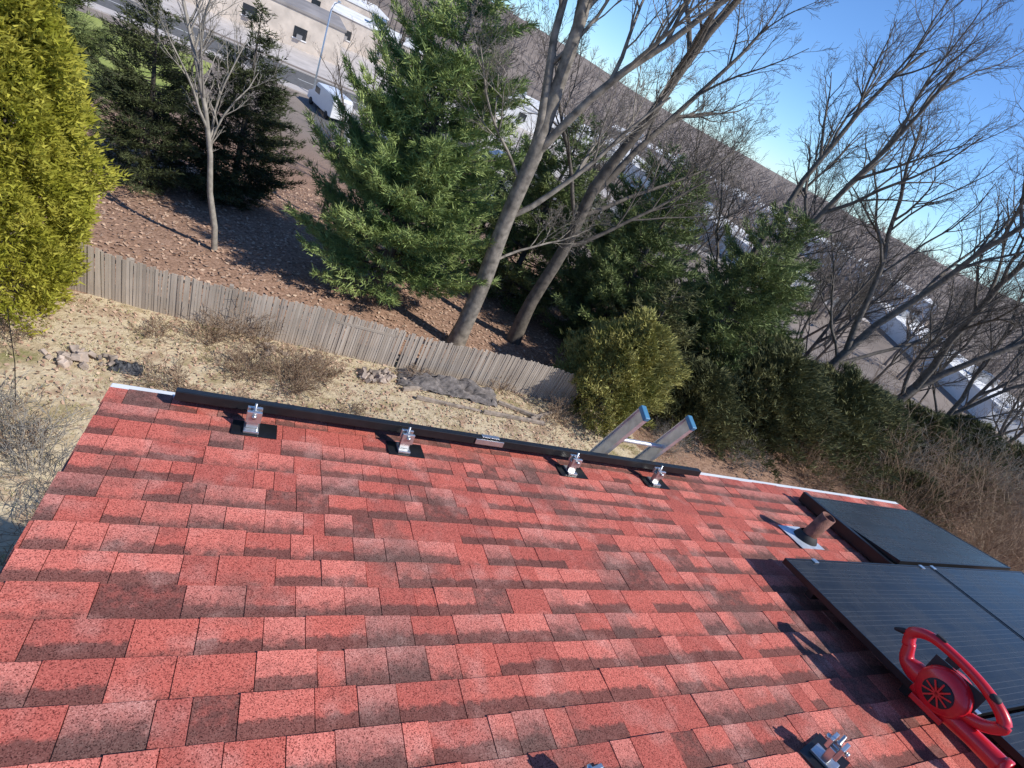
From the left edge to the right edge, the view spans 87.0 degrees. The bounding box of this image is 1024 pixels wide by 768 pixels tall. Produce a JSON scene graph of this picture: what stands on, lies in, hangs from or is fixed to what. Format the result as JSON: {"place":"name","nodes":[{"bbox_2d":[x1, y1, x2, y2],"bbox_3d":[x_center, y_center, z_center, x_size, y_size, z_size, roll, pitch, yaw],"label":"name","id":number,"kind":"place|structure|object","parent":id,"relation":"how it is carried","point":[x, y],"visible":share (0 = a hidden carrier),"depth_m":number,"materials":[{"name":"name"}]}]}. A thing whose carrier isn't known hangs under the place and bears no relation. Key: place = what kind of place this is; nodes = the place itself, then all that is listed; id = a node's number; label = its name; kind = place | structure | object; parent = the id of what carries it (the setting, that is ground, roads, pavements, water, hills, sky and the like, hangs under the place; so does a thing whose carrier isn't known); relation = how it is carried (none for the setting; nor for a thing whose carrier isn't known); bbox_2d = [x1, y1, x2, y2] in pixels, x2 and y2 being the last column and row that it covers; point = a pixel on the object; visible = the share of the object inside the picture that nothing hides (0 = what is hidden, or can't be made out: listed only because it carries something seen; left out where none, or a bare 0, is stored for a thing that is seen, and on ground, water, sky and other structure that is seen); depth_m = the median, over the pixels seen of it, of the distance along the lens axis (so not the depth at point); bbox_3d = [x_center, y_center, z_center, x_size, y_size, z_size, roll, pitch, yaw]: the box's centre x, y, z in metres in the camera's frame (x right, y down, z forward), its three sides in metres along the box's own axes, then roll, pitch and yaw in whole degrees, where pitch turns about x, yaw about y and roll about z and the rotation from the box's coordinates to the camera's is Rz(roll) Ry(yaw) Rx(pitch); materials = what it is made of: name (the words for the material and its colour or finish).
{"place":"outdoors","nodes":[
{"label":"outdoors","id":0,"kind":"place"},
{"bbox_2d":[81,0,872,323],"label":"sidewalk","id":1,"kind":"structure","parent":0,"point":[109,12],"depth_m":50.66,"materials":[{"name":"concrete"}]},
{"bbox_2d":[91,0,873,321],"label":"street","id":2,"kind":"structure","parent":0,"point":[299,78],"depth_m":56.85,"materials":[{"name":"asphalt"}]},
{"bbox_2d":[0,0,1023,570],"bbox_3d":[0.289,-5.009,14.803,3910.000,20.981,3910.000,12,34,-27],"label":"ground","id":3,"kind":"structure","parent":0,"point":[706,462],"depth_m":18.85,"materials":[{"name":"soil"}]},
{"bbox_2d":[0,370,65,449],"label":"dry shrub","id":4,"kind":"object","parent":3,"relation":"on","point":[7,405],"visible":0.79,"depth_m":10.47,"materials":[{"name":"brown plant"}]},
{"bbox_2d":[0,394,84,472],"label":"dry shrub","id":5,"kind":"object","parent":3,"relation":"on","point":[31,436],"visible":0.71,"depth_m":10.18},
{"bbox_2d":[0,378,94,520],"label":"dry shrub","id":6,"kind":"object","parent":3,"relation":"on","point":[43,434],"visible":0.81,"depth_m":9.81,"materials":[{"name":"brown plant"}]},
{"bbox_2d":[0,0,133,336],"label":"arborvitae","id":7,"kind":"object","parent":3,"relation":"on","point":[42,67],"visible":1,"depth_m":11.17,"materials":[{"name":"green plant"}]},
{"bbox_2d":[38,345,117,369],"bbox_3d":[-9.940,-0.631,12.361,1.445,0.405,0.806,12,34,-27],"label":"stone pile","id":8,"kind":"object","parent":3,"relation":"on","point":[65,358],"visible":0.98,"depth_m":12.26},
{"bbox_2d":[53,0,118,124],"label":"pine tree","id":9,"kind":"object","parent":3,"relation":"on","point":[88,35],"visible":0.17,"depth_m":23.14,"materials":[{"name":"green plant"}]},
{"bbox_2d":[107,359,144,375],"bbox_3d":[-9.117,-0.441,12.787,0.694,0.227,0.420,12,34,-27],"label":"tarp","id":10,"kind":"object","parent":3,"relation":"on","point":[120,366],"visible":0.98,"depth_m":12.74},
{"bbox_2d":[77,0,221,197],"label":"spruce tree","id":11,"kind":"object","parent":3,"relation":"on","point":[121,86],"visible":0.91,"depth_m":19.30,"materials":[{"name":"green plant"}]},
{"bbox_2d":[129,309,177,345],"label":"dry shrub","id":12,"kind":"object","parent":3,"relation":"on","point":[153,322],"visible":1,"depth_m":14.00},
{"bbox_2d":[123,348,217,391],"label":"dry shrub","id":13,"kind":"object","parent":3,"relation":"on","point":[178,380],"visible":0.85,"depth_m":12.77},
{"bbox_2d":[127,0,279,251],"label":"bare tree","id":14,"kind":"object","parent":3,"relation":"on","point":[199,68],"visible":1,"depth_m":15.43,"materials":[{"name":"grey plant"}]},
{"bbox_2d":[180,309,237,350],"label":"dry shrub","id":15,"kind":"object","parent":3,"relation":"on","point":[210,329],"visible":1,"depth_m":14.64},
{"bbox_2d":[15,401,406,767],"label":"roof deck","id":16,"kind":"structure","parent":3,"relation":"on","point":[183,602],"depth_m":1.74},
{"bbox_2d":[0,387,1023,767],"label":"shingles","id":17,"kind":"object","parent":16,"relation":"attached to","point":[536,611],"visible":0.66,"depth_m":2.12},
{"bbox_2d":[231,403,276,439],"bbox_3d":[-1.250,0.161,2.654,0.205,0.150,0.130,12,23,-27],"label":"roof mount","id":18,"kind":"object","parent":17,"relation":"on","point":[252,425],"visible":1,"depth_m":2.64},
{"bbox_2d":[386,427,424,457],"bbox_3d":[-0.571,0.303,3.003,0.205,0.150,0.130,12,23,-27],"label":"roof mount","id":19,"kind":"object","parent":17,"relation":"on","point":[405,446],"visible":1,"depth_m":2.99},
{"bbox_2d":[174,387,700,476],"bbox_3d":[-0.104,0.366,3.392,3.476,0.101,0.119,12,23,-27],"label":"mounting rail","id":20,"kind":"object","parent":17,"relation":"on","point":[217,399],"visible":1,"depth_m":3.08,"materials":[{"name":"metal"}]},
{"bbox_2d":[555,452,587,478],"bbox_3d":[0.417,0.509,3.512,0.205,0.150,0.130,12,23,-27],"label":"roof mount","id":21,"kind":"object","parent":17,"relation":"on","point":[572,468],"visible":1,"depth_m":3.50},
{"bbox_2d":[639,465,669,489],"bbox_3d":[1.046,0.641,3.836,0.205,0.150,0.130,12,23,-27],"label":"roof mount","id":22,"kind":"object","parent":17,"relation":"on","point":[655,480],"visible":1,"depth_m":3.82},
{"bbox_2d":[778,511,835,549],"bbox_3d":[2.156,1.026,3.917,0.250,0.284,0.240,12,23,-27],"label":"vent pipe","id":23,"kind":"object","parent":17,"relation":"on","point":[814,530],"visible":1,"depth_m":3.88,"materials":[{"name":"brown metal"}]},
{"bbox_2d":[799,732,850,767],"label":"roof mount","id":24,"kind":"object","parent":17,"relation":"on","point":[820,750],"visible":1,"depth_m":2.11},
{"bbox_2d":[805,558,981,714],"bbox_3d":[3.275,1.789,3.302,3.050,0.152,1.688,12,23,-27],"label":"panel racking","id":25,"kind":"object","parent":17,"relation":"on","point":[905,691],"visible":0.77,"depth_m":3.13,"materials":[{"name":"metal"}]},
{"bbox_2d":[782,558,1023,716],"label":"solar panel","id":26,"kind":"object","parent":25,"relation":"attached to","point":[870,606],"visible":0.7,"depth_m":3.21,"materials":[{"name":"black glass"}]},
{"bbox_2d":[894,626,1015,767],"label":"leaf blower","id":27,"kind":"object","parent":26,"relation":"on","point":[947,695],"visible":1,"depth_m":2.40,"materials":[{"name":"red plastic"}]},
{"bbox_2d":[934,566,1023,638],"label":"solar panel","id":28,"kind":"object","parent":25,"relation":"attached to","point":[998,594],"visible":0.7,"depth_m":4.01,"materials":[{"name":"black glass"}]},
{"bbox_2d":[986,711,1023,767],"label":"solar panel","id":29,"kind":"object","parent":25,"relation":"attached to","point":[1011,744],"depth_m":2.48,"materials":[{"name":"black glass"}]},
{"bbox_2d":[813,497,1010,570],"bbox_3d":[3.398,1.289,4.655,1.740,0.038,0.860,12,17,-27],"label":"solar panel","id":30,"kind":"object","parent":17,"relation":"on","point":[902,536],"visible":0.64,"depth_m":4.56,"materials":[{"name":"black glass"}]},
{"bbox_2d":[798,492,893,563],"bbox_3d":[2.604,1.146,4.254,0.040,0.090,0.830,12,23,-27],"label":"array skirt","id":31,"kind":"object","parent":30,"relation":"attached to","point":[861,545],"visible":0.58,"depth_m":4.19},
{"bbox_2d":[159,0,306,210],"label":"spruce tree","id":32,"kind":"object","parent":3,"relation":"on","point":[261,178],"visible":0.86,"depth_m":21.51,"materials":[{"name":"green plant"}]},
{"bbox_2d":[195,280,286,351],"bbox_3d":[-7.767,-1.916,15.238,2.611,1.497,2.057,18,32,-18],"label":"dry shrub","id":33,"kind":"object","parent":3,"relation":"on","point":[237,328],"visible":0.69,"depth_m":15.10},
{"bbox_2d":[210,339,285,391],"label":"dry shrub","id":34,"kind":"object","parent":3,"relation":"on","point":[242,357],"visible":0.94,"depth_m":14.38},
{"bbox_2d":[234,312,286,358],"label":"dry shrub","id":35,"kind":"object","parent":3,"relation":"on","point":[263,336],"visible":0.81,"depth_m":15.47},
{"bbox_2d":[185,0,344,64],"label":"walls","id":36,"kind":"structure","parent":3,"relation":"on","point":[288,19],"depth_m":69.52,"materials":[{"name":"paint"}]},
{"bbox_2d":[276,0,346,32],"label":"roof","id":37,"kind":"structure","parent":36,"relation":"on","point":[310,9],"depth_m":71.75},
{"bbox_2d":[1,225,583,405],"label":"wooden fence","id":38,"kind":"object","parent":3,"relation":"on","point":[125,288],"visible":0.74,"depth_m":16.18,"materials":[{"name":"wood"}]},
{"bbox_2d":[251,336,334,406],"bbox_3d":[-5.746,-0.351,14.612,2.149,1.473,2.451,-4,43,-43],"label":"dry shrub","id":39,"kind":"object","parent":3,"relation":"on","point":[299,371],"visible":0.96,"depth_m":14.74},
{"bbox_2d":[0,279,600,449],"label":"fallen leaves","id":40,"kind":"object","parent":3,"relation":"on","point":[153,352],"visible":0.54,"depth_m":14.30,"materials":[{"name":"plant"}]},
{"bbox_2d":[290,341,358,393],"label":"dry shrub","id":41,"kind":"object","parent":3,"relation":"on","point":[334,373],"visible":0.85,"depth_m":15.69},
{"bbox_2d":[305,14,366,183],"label":"bare tree","id":42,"kind":"object","parent":3,"relation":"on","point":[339,86],"visible":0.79,"depth_m":34.25,"materials":[{"name":"grey plant"}]},
{"bbox_2d":[0,280,686,558],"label":"dry grass","id":43,"kind":"structure","parent":3,"relation":"on","point":[245,385],"depth_m":14.20,"materials":[{"name":"plant"}]},
{"bbox_2d":[306,0,388,25],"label":"warehouse","id":44,"kind":"structure","parent":3,"relation":"on","point":[359,7],"depth_m":104.39,"materials":[{"name":"metal"}]},
{"bbox_2d":[320,0,430,220],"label":"bare tree","id":45,"kind":"object","parent":3,"relation":"on","point":[403,38],"visible":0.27,"depth_m":24.23,"materials":[{"name":"grey plant"}]},
{"bbox_2d":[332,10,422,67],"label":"walls","id":46,"kind":"structure","parent":3,"relation":"on","point":[362,32],"depth_m":87.86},
{"bbox_2d":[331,2,422,53],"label":"roof","id":47,"kind":"structure","parent":46,"relation":"on","point":[347,12],"depth_m":89.56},
{"bbox_2d":[358,366,406,383],"bbox_3d":[-4.042,-0.233,16.856,1.509,0.406,0.710,3,39,-37],"label":"stone pile","id":48,"kind":"object","parent":3,"relation":"on","point":[382,376],"visible":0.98,"depth_m":16.68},
{"bbox_2d":[154,0,612,199],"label":"concrete yard","id":49,"kind":"structure","parent":3,"relation":"on","point":[301,59],"depth_m":67.11,"materials":[{"name":"concrete"}]},
{"bbox_2d":[7,112,766,430],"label":"fallen leaves","id":50,"kind":"object","parent":3,"relation":"on","point":[241,238],"visible":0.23,"depth_m":20.01,"materials":[{"name":"plant"}]},
{"bbox_2d":[281,0,542,306],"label":"pine tree","id":51,"kind":"object","parent":3,"relation":"on","point":[421,175],"visible":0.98,"depth_m":16.95,"materials":[{"name":"green plant"}]},
{"bbox_2d":[396,368,497,407],"bbox_3d":[-2.007,-0.009,17.660,3.507,0.604,0.875,16,32,-21],"label":"garden netting","id":52,"kind":"object","parent":3,"relation":"on","point":[465,388],"visible":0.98,"depth_m":17.50,"materials":[{"name":"fabric"}]},
{"bbox_2d":[424,129,536,277],"bbox_3d":[-1.112,-8.552,26.195,5.360,7.745,5.249,32,30,5],"label":"pine tree","id":53,"kind":"object","parent":3,"relation":"on","point":[487,229],"visible":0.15,"depth_m":25.47,"materials":[{"name":"green plant"}]},
{"bbox_2d":[402,386,562,424],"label":"garden planks","id":54,"kind":"object","parent":3,"relation":"on","point":[533,418],"visible":0.86,"depth_m":17.65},
{"bbox_2d":[314,104,658,256],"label":"parking lot","id":55,"kind":"structure","parent":3,"relation":"on","point":[320,115],"depth_m":51.10,"materials":[{"name":"asphalt"}]},
{"bbox_2d":[307,82,352,121],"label":"parked van","id":56,"kind":"object","parent":55,"relation":"on","point":[319,95],"visible":0.74,"depth_m":51.04,"materials":[{"name":"white paint"}]},
{"bbox_2d":[458,110,610,318],"bbox_3d":[1.349,-7.656,24.574,6.670,9.603,6.563,12,34,-27],"label":"pine tree","id":57,"kind":"object","parent":3,"relation":"on","point":[525,279],"visible":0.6,"depth_m":23.81,"materials":[{"name":"green plant"}]},
{"bbox_2d":[543,389,585,436],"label":"dry shrub","id":58,"kind":"object","parent":3,"relation":"on","point":[556,410],"visible":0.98,"depth_m":18.83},
{"bbox_2d":[496,88,644,164],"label":"warehouse","id":59,"kind":"structure","parent":3,"relation":"on","point":[536,103],"depth_m":103.25,"materials":[{"name":"metal"}]},
{"bbox_2d":[445,0,757,347],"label":"bare tree","id":60,"kind":"object","parent":3,"relation":"on","point":[543,139],"visible":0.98,"depth_m":15.89,"materials":[{"name":"grey plant"}]},
{"bbox_2d":[545,306,693,450],"bbox_3d":[4.281,-0.607,20.110,5.238,4.897,5.782,12,34,-27],"label":"cedar tree","id":61,"kind":"object","parent":3,"relation":"on","point":[643,340],"visible":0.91,"depth_m":19.09,"materials":[{"name":"green plant"}]},
{"bbox_2d":[548,140,697,323],"bbox_3d":[5.987,-7.547,27.967,7.003,10.083,6.891,17,32,-20],"label":"pine tree","id":62,"kind":"object","parent":3,"relation":"on","point":[598,229],"visible":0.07,"depth_m":26.59,"materials":[{"name":"green plant"}]},
{"bbox_2d":[573,98,676,255],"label":"bare tree","id":63,"kind":"object","parent":3,"relation":"on","point":[623,171],"visible":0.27,"depth_m":47.44,"materials":[{"name":"grey plant"}]},
{"bbox_2d":[539,162,719,359],"bbox_3d":[5.319,-5.061,23.262,6.598,9.298,6.799,29,30,0],"label":"pine tree","id":64,"kind":"object","parent":3,"relation":"on","point":[605,279],"visible":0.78,"depth_m":22.15,"materials":[{"name":"green plant"}]},
{"bbox_2d":[590,405,696,460],"bbox_3d":[-0.978,2.730,6.569,0.462,8.742,0.108,12,49,-27],"label":"ladder","id":65,"kind":"object","parent":3,"relation":"on","point":[632,423],"visible":0.27,"depth_m":3.80,"materials":[{"name":"metal"}]},
{"bbox_2d":[583,274,705,403],"bbox_3d":[5.587,-1.947,22.607,5.197,5.916,5.056,12,34,-27],"label":"yew tree","id":66,"kind":"object","parent":3,"relation":"on","point":[674,324],"visible":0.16,"depth_m":21.50,"materials":[{"name":"green plant"}]},
{"bbox_2d":[499,0,840,344],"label":"bare tree","id":67,"kind":"object","parent":3,"relation":"on","point":[610,171],"visible":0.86,"depth_m":19.04,"materials":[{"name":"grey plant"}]},
{"bbox_2d":[358,0,1023,443],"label":"distant trees","id":68,"kind":"object","parent":3,"relation":"on","point":[778,194],"visible":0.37,"depth_m":124.29,"materials":[{"name":"brown plant"}]},
{"bbox_2d":[646,354,767,465],"bbox_3d":[7.692,0.502,22.692,6.848,3.520,7.064,12,34,-27],"label":"juniper bush","id":69,"kind":"object","parent":3,"relation":"on","point":[706,384],"visible":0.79,"depth_m":21.77,"materials":[{"name":"green plant"}]},
{"bbox_2d":[662,192,756,281],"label":"bare tree","id":70,"kind":"object","parent":3,"relation":"on","point":[702,243],"visible":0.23,"depth_m":36.62,"materials":[{"name":"grey plant"}]},
{"bbox_2d":[647,128,790,262],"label":"bare tree","id":71,"kind":"object","parent":3,"relation":"on","point":[714,244],"visible":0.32,"depth_m":43.65,"materials":[{"name":"grey plant"}]},
{"bbox_2d":[619,159,819,298],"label":"warehouse","id":72,"kind":"structure","parent":3,"relation":"on","point":[635,167],"depth_m":92.44,"materials":[{"name":"metal"}]},
{"bbox_2d":[656,199,833,396],"bbox_3d":[9.840,-3.591,24.489,7.498,9.787,7.749,12,34,-27],"label":"pine tree","id":73,"kind":"object","parent":3,"relation":"on","point":[755,310],"visible":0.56,"depth_m":22.97,"materials":[{"name":"green plant"}]},
{"bbox_2d":[710,253,820,357],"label":"pine tree","id":74,"kind":"object","parent":3,"relation":"on","point":[787,333],"visible":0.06,"depth_m":28.08,"materials":[{"name":"green plant"}]},
{"bbox_2d":[681,329,872,483],"bbox_3d":[11.370,0.011,24.661,9.461,5.124,9.549,12,34,-27],"label":"juniper bush","id":75,"kind":"object","parent":3,"relation":"on","point":[790,381],"visible":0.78,"depth_m":22.82,"materials":[{"name":"green plant"}]},
{"bbox_2d":[746,358,913,500],"bbox_3d":[15.455,1.456,25.986,10.362,5.120,9.929,12,34,-27],"label":"juniper bush","id":76,"kind":"object","parent":3,"relation":"on","point":[859,400],"visible":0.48,"depth_m":24.65,"materials":[{"name":"green plant"}]},
{"bbox_2d":[774,416,889,495],"bbox_3d":[13.477,3.264,23.151,4.417,3.013,5.385,8,36,-32],"label":"brush","id":77,"kind":"object","parent":3,"relation":"on","point":[825,482],"visible":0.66,"depth_m":23.18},
{"bbox_2d":[730,187,934,322],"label":"warehouse","id":78,"kind":"structure","parent":3,"relation":"on","point":[906,299],"depth_m":139.70,"materials":[{"name":"metal"}]},
{"bbox_2d":[795,230,905,343],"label":"bare tree","id":79,"kind":"object","parent":3,"relation":"on","point":[826,325],"visible":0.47,"depth_m":39.10,"materials":[{"name":"brown plant"}]},
{"bbox_2d":[686,0,1023,345],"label":"bare tree","id":80,"kind":"object","parent":3,"relation":"on","point":[825,151],"visible":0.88,"depth_m":23.07,"materials":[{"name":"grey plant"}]},
{"bbox_2d":[814,258,903,360],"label":"bare tree","id":81,"kind":"object","parent":3,"relation":"on","point":[839,336],"visible":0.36,"depth_m":42.19,"materials":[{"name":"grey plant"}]},
{"bbox_2d":[803,319,941,438],"bbox_3d":[21.401,-0.113,32.737,8.241,5.623,10.047,29,30,1],"label":"brush","id":82,"kind":"object","parent":3,"relation":"on","point":[877,379],"visible":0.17,"depth_m":32.47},
{"bbox_2d":[801,220,958,357],"bbox_3d":[21.392,-4.844,34.154,6.162,12.549,6.443,14,33,-23],"label":"bare tree","id":83,"kind":"object","parent":3,"relation":"on","point":[847,304],"visible":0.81,"depth_m":33.87,"materials":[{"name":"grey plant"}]},
{"bbox_2d":[840,382,927,469],"bbox_3d":[19.051,2.047,29.118,7.639,4.099,7.569,29,30,1],"label":"juniper bush","id":84,"kind":"object","parent":3,"relation":"on","point":[908,442],"visible":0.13,"depth_m":27.81,"materials":[{"name":"green plant"}]},
{"bbox_2d":[789,20,1023,368],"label":"bare tree","id":85,"kind":"object","parent":3,"relation":"on","point":[851,344],"visible":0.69,"depth_m":25.97,"materials":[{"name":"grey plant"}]},
{"bbox_2d":[849,459,965,535],"bbox_3d":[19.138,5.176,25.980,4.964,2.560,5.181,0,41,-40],"label":"brush","id":86,"kind":"object","parent":3,"relation":"on","point":[911,475],"visible":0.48,"depth_m":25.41,"materials":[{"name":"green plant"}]},
{"bbox_2d":[871,295,958,382],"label":"bare tree","id":87,"kind":"object","parent":3,"relation":"on","point":[895,358],"visible":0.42,"depth_m":48.93,"materials":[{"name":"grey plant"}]},
{"bbox_2d":[855,411,978,481],"bbox_3d":[19.495,2.769,27.592,6.934,4.926,7.122,22,31,-11],"label":"brush","id":88,"kind":"object","parent":3,"relation":"on","point":[885,457],"visible":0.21,"depth_m":26.71,"materials":[{"name":"brown plant"}]},
{"bbox_2d":[895,394,972,491],"bbox_3d":[23.812,2.962,31.740,7.772,3.840,7.447,32,30,5],"label":"juniper bush","id":89,"kind":"object","parent":3,"relation":"on","point":[923,414],"visible":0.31,"depth_m":30.35,"materials":[{"name":"green plant"}]},
{"bbox_2d":[848,395,1023,571],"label":"brush","id":90,"kind":"object","parent":3,"relation":"on","point":[954,491],"visible":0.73,"depth_m":24.36,"materials":[{"name":"plant"}]},
{"bbox_2d":[867,301,1023,442],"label":"warehouse","id":91,"kind":"structure","parent":3,"relation":"on","point":[897,338],"depth_m":79.49,"materials":[{"name":"metal"}]},
{"bbox_2d":[892,160,1023,401],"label":"bare tree","id":92,"kind":"object","parent":3,"relation":"on","point":[924,379],"visible":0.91,"depth_m":27.48,"materials":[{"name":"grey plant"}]},
{"bbox_2d":[902,254,1023,405],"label":"bare tree","id":93,"kind":"object","parent":3,"relation":"on","point":[999,365],"visible":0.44,"depth_m":37.51,"materials":[{"name":"brown plant"}]},
{"bbox_2d":[904,242,1023,428],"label":"bare tree","id":94,"kind":"object","parent":3,"relation":"on","point":[953,411],"visible":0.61,"depth_m":31.99,"materials":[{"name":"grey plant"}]},
{"bbox_2d":[927,460,1011,528],"bbox_3d":[25.162,5.730,29.698,4.731,2.562,4.775,-6,45,-45],"label":"juniper bush","id":95,"kind":"object","parent":3,"relation":"on","point":[978,480],"visible":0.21,"depth_m":28.96,"materials":[{"name":"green plant"}]},
{"bbox_2d":[918,459,1023,572],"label":"brush","id":96,"kind":"object","parent":3,"relation":"on","point":[995,553],"visible":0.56,"depth_m":23.11,"materials":[{"name":"plant"}]},
{"bbox_2d":[918,411,1023,531],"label":"brush","id":97,"kind":"object","parent":3,"relation":"on","point":[950,469],"visible":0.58,"depth_m":28.20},
{"bbox_2d":[922,407,1023,494],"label":"juniper bush","id":98,"kind":"object","parent":3,"relation":"on","point":[953,421],"visible":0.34,"depth_m":33.11,"materials":[{"name":"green plant"}]},
{"bbox_2d":[942,409,1023,530],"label":"brush","id":99,"kind":"object","parent":3,"relation":"on","point":[988,454],"visible":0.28,"depth_m":31.12,"materials":[{"name":"brown plant"}]},
{"bbox_2d":[946,473,1023,571],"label":"brush","id":100,"kind":"object","parent":3,"relation":"on","point":[989,522],"visible":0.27,"depth_m":25.37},
{"bbox_2d":[957,315,1023,415],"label":"bare tree","id":101,"kind":"object","parent":3,"relation":"on","point":[981,392],"visible":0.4,"depth_m":42.33,"materials":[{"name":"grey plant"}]},
{"bbox_2d":[961,459,1023,568],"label":"brush","id":102,"kind":"object","parent":3,"relation":"on","point":[1014,517],"visible":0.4,"depth_m":27.16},
{"bbox_2d":[978,432,1023,511],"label":"juniper bush","id":103,"kind":"object","parent":3,"relation":"on","point":[1019,453],"visible":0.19,"depth_m":34.73,"materials":[{"name":"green plant"}]},
{"bbox_2d":[492,0,1023,301],"label":"sky","id":104,"kind":"structure","parent":0,"point":[840,23],"materials":[{"name":"blue"}]},
{"bbox_3d":[1.033,0.749,4.137,6.797,0.167,0.024,12,23,-27],"label":"fascia","id":105,"kind":"object","parent":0,"visible":0},
{"bbox_2d":[110,383,897,503],"bbox_3d":[1.056,0.642,4.136,6.837,0.030,0.055,12,23,-27],"label":"drip edge","id":106,"kind":"object","parent":105,"relation":"attached to","point":[122,386],"visible":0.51,"depth_m":4.58,"materials":[{"name":"white metal"}]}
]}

